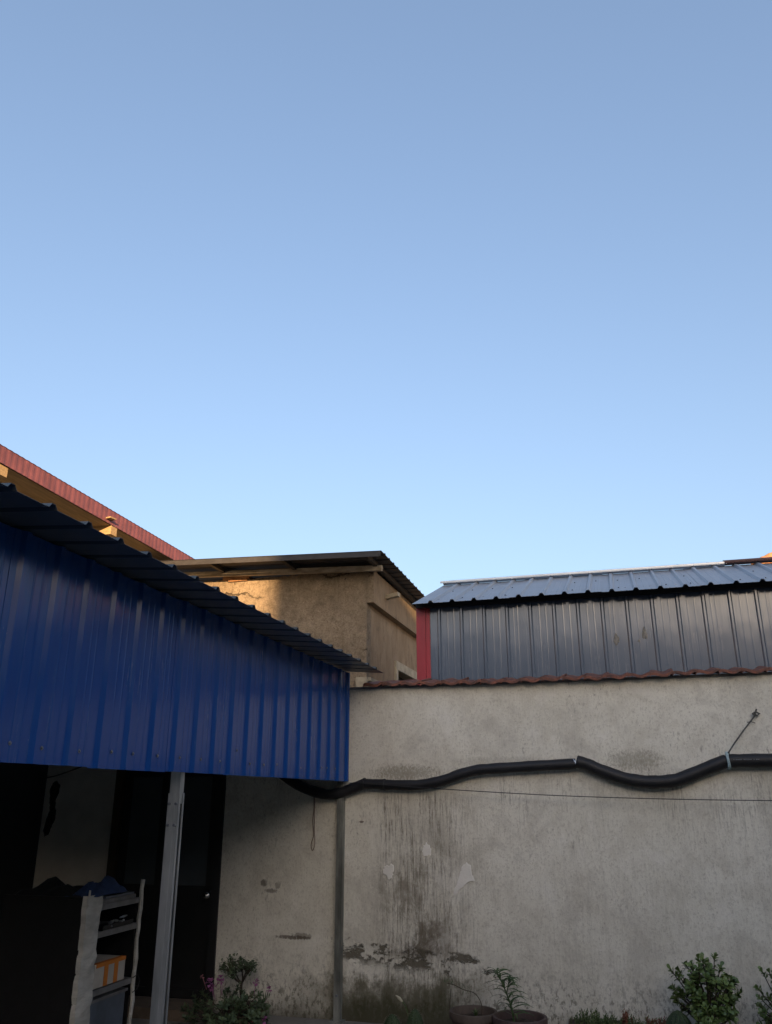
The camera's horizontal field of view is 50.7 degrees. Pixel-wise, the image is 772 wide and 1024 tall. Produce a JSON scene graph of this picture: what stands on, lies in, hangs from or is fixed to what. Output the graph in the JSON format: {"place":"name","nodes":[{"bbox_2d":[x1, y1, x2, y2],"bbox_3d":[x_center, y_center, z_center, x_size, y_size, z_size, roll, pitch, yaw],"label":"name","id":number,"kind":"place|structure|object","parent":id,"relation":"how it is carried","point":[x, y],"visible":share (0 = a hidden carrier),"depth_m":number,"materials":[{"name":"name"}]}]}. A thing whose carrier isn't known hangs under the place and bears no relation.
{"place":"outdoors","nodes":[
{"label":"outdoors","id":0,"kind":"place"},
{"bbox_2d":[0,444,193,922],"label":"red roofed house","id":1,"kind":"structure","parent":0,"point":[22,789],"depth_m":8.57,"materials":[{"name":"brown tile"}]},
{"bbox_2d":[98,915,133,930],"bbox_3d":[-2.319,3.435,6.821,0.208,0.065,0.440,-5,-20,15],"label":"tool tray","id":2,"kind":"object","parent":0,"point":[113,923],"visible":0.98,"depth_m":6.80,"materials":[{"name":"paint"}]},
{"bbox_2d":[126,1011,379,1023],"bbox_3d":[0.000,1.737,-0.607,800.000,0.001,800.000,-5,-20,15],"label":"ground","id":3,"kind":"structure","parent":0,"point":[282,1020],"depth_m":7.06,"materials":[{"name":"concrete"}]},
{"bbox_2d":[0,879,144,1023],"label":"storage rack","id":4,"kind":"object","parent":3,"relation":"on","point":[52,948],"visible":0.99,"depth_m":6.39,"materials":[{"name":"grey wood"}]},
{"bbox_2d":[15,876,83,899],"bbox_3d":[-2.694,3.091,6.724,0.739,0.141,0.459,-5,-20,15],"label":"folded cloth","id":5,"kind":"object","parent":4,"relation":"on","point":[54,886],"visible":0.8,"depth_m":6.62,"materials":[{"name":"black fabric"}]},
{"bbox_2d":[89,987,127,1023],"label":"plastic bin","id":6,"kind":"object","parent":4,"relation":"on","point":[107,1008],"visible":0.39,"depth_m":6.56,"materials":[{"name":"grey plastic"}]},
{"bbox_2d":[93,954,125,988],"bbox_3d":[-2.363,3.741,6.634,0.265,0.172,0.430,-5,-20,15],"label":"taped carton","id":7,"kind":"object","parent":4,"relation":"on","point":[108,969],"visible":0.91,"depth_m":6.62,"materials":[{"name":"white cardboard"}]},
{"bbox_2d":[103,891,135,903],"bbox_3d":[-2.367,3.249,6.878,0.280,0.051,0.480,-5,-20,15],"label":"flat box","id":8,"kind":"object","parent":4,"relation":"on","point":[108,898],"visible":0.54,"depth_m":6.83,"materials":[{"name":"grey metal"}]},
{"bbox_2d":[65,875,126,896],"bbox_3d":[-2.359,3.082,6.736,0.268,0.136,0.598,-5,-20,15],"label":"folded cloth","id":9,"kind":"object","parent":8,"relation":"on","point":[107,884],"visible":0.97,"depth_m":6.66,"materials":[{"name":"blue fabric"}]},
{"bbox_2d":[33,765,226,1022],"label":"porch room","id":10,"kind":"object","parent":3,"relation":"on","point":[98,825],"visible":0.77,"depth_m":8.12,"materials":[{"name":"grey paint"}]},
{"bbox_2d":[116,770,170,996],"bbox_3d":[-2.430,3.618,8.045,0.515,2.100,0.040,-5,-20,15],"label":"door leaf","id":11,"kind":"structure","parent":10,"relation":"in","point":[143,826],"depth_m":8.12,"materials":[{"name":"paint"}]},
{"bbox_2d":[169,772,218,999],"bbox_3d":[-1.906,3.553,7.860,0.520,2.100,0.126,-5,-20,15],"label":"door leaf","id":12,"kind":"structure","parent":10,"relation":"in","point":[190,940],"depth_m":7.85,"materials":[{"name":"paint"}]},
{"bbox_2d":[0,483,382,1023],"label":"porch canopy","id":13,"kind":"object","parent":3,"relation":"on","point":[116,653],"visible":1,"depth_m":4.62,"materials":[{"name":"blue metal"}]},
{"bbox_2d":[44,767,80,778],"bbox_3d":[-3.265,2.651,8.341,0.736,0.150,0.022,-12,-23,31],"label":"sagging cable","id":14,"kind":"object","parent":13,"relation":"hanging from","point":[62,773],"visible":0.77,"depth_m":8.36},
{"bbox_2d":[179,975,271,1023],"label":"flowering shrub","id":15,"kind":"object","parent":3,"relation":"on","point":[252,1016],"visible":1,"depth_m":6.75,"materials":[{"name":"green plant"}]},
{"bbox_2d":[216,953,259,1023],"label":"little tree","id":16,"kind":"object","parent":3,"relation":"on","point":[247,967],"visible":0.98,"depth_m":7.14,"materials":[{"name":"green plant"}]},
{"bbox_2d":[161,550,424,686],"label":"concrete outbuilding","id":17,"kind":"structure","parent":3,"relation":"on","point":[360,605],"depth_m":11.51,"materials":[{"name":"beige paint"}]},
{"bbox_2d":[394,660,416,685],"bbox_3d":[0.339,2.864,13.123,0.195,0.635,1.980,-5,-20,15],"label":"window frame","id":18,"kind":"structure","parent":17,"relation":"in","point":[398,666],"depth_m":12.67,"materials":[{"name":"beige concrete"}]},
{"bbox_2d":[382,1014,400,1023],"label":"barrel cactus","id":19,"kind":"object","parent":3,"relation":"on","point":[392,1019],"visible":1,"depth_m":6.57,"materials":[{"name":"green plant"}]},
{"bbox_2d":[406,1009,424,1023],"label":"barrel cactus","id":20,"kind":"object","parent":3,"relation":"on","point":[414,1016],"visible":1,"depth_m":6.45,"materials":[{"name":"green plant"}]},
{"bbox_2d":[395,995,408,1014],"bbox_3d":[0.141,4.033,6.530,0.133,0.277,0.024,-2,-19,6],"label":"bud stalk","id":21,"kind":"object","parent":20,"relation":"attached to","point":[399,999],"visible":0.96,"depth_m":6.56,"materials":[{"name":"white plant"}]},
{"bbox_2d":[449,1005,496,1023],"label":"flower pot","id":22,"kind":"object","parent":3,"relation":"on","point":[462,1014],"visible":0.94,"depth_m":6.31,"materials":[{"name":"brown ceramic"}]},
{"bbox_2d":[440,974,481,1015],"bbox_3d":[0.584,3.817,6.421,0.324,0.293,0.125,-11,-22,28],"label":"dry sprig","id":23,"kind":"object","parent":22,"relation":"in","point":[462,990],"visible":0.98,"depth_m":6.44,"materials":[{"name":"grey plant"}]},
{"bbox_2d":[213,666,771,1023],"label":"boundary wall","id":24,"kind":"structure","parent":3,"relation":"on","point":[564,909],"depth_m":7.14,"materials":[{"name":"paint"}]},
{"bbox_2d":[279,753,771,799],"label":"insulated pipe","id":25,"kind":"object","parent":24,"relation":"attached to","point":[707,768],"visible":0.96,"depth_m":7.17,"materials":[{"name":"black plastic"}]},
{"bbox_2d":[311,798,314,850],"bbox_3d":[-0.686,2.922,7.678,0.042,0.509,0.022,-5,-20,15],"label":"string","id":26,"kind":"object","parent":25,"relation":"hanging from","point":[314,826],"visible":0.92,"depth_m":7.66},
{"bbox_2d":[358,783,771,800],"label":"wire","id":27,"kind":"object","parent":24,"relation":"attached to","point":[570,796],"visible":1,"depth_m":7.02,"materials":[{"name":"black metal"}]},
{"bbox_2d":[725,709,760,769],"bbox_3d":[3.014,1.912,6.861,0.330,0.494,0.160,-5,-20,15],"label":"hanging cord","id":28,"kind":"object","parent":24,"relation":"attached to","point":[728,752],"visible":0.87,"depth_m":6.89,"materials":[{"name":"metal"}]},
{"bbox_2d":[492,1009,547,1023],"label":"flower pot","id":29,"kind":"object","parent":3,"relation":"on","point":[506,1017],"visible":0.97,"depth_m":6.31,"materials":[{"name":"red ceramic"}]},
{"bbox_2d":[481,967,533,1021],"bbox_3d":[0.944,3.731,6.275,0.381,0.380,0.292,-5,-20,15],"label":"lance leaf plant","id":30,"kind":"object","parent":29,"relation":"on","point":[499,975],"visible":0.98,"depth_m":6.29,"materials":[{"name":"green plant"}]},
{"bbox_2d":[569,1019,637,1023],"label":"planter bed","id":31,"kind":"object","parent":3,"relation":"on","point":[573,1022],"visible":0.28,"depth_m":6.52,"materials":[{"name":"plant"}]},
{"bbox_2d":[570,1008,666,1023],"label":"ground cover","id":32,"kind":"object","parent":31,"relation":"on","point":[596,1019],"visible":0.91,"depth_m":6.35,"materials":[{"name":"green plant"}]},
{"bbox_2d":[620,1008,666,1023],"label":"ground cover","id":33,"kind":"object","parent":31,"relation":"on","point":[625,1017],"visible":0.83,"depth_m":6.30,"materials":[{"name":"plant"}]},
{"bbox_2d":[665,1010,691,1023],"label":"barrel cactus","id":34,"kind":"object","parent":31,"relation":"on","point":[677,1017],"visible":1,"depth_m":6.03,"materials":[{"name":"green plant"}]},
{"bbox_2d":[666,952,745,1023],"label":"jade bush","id":35,"kind":"object","parent":31,"relation":"on","point":[716,984],"visible":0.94,"depth_m":6.03,"materials":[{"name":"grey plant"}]},
{"bbox_2d":[692,1000,723,1023],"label":"succulent","id":36,"kind":"object","parent":31,"relation":"on","point":[713,1019],"visible":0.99,"depth_m":5.90,"materials":[{"name":"green plant"}]},
{"bbox_2d":[753,966,771,1023],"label":"jade bush","id":37,"kind":"object","parent":31,"relation":"on","point":[762,1012],"visible":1,"depth_m":5.96,"materials":[{"name":"green plant"}]},
{"bbox_2d":[0,0,771,595],"label":"sky","id":38,"kind":"structure","parent":0,"point":[447,289],"materials":[{"name":"blue"}]},
{"bbox_2d":[413,557,771,684],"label":"grey shed","id":39,"kind":"structure","parent":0,"point":[682,618],"depth_m":8.45,"materials":[{"name":"paint"}]},
{"bbox_2d":[760,552,771,563],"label":"tiled house","id":40,"kind":"structure","parent":0,"point":[768,555],"depth_m":18.90,"materials":[{"name":"orange ceramic"}]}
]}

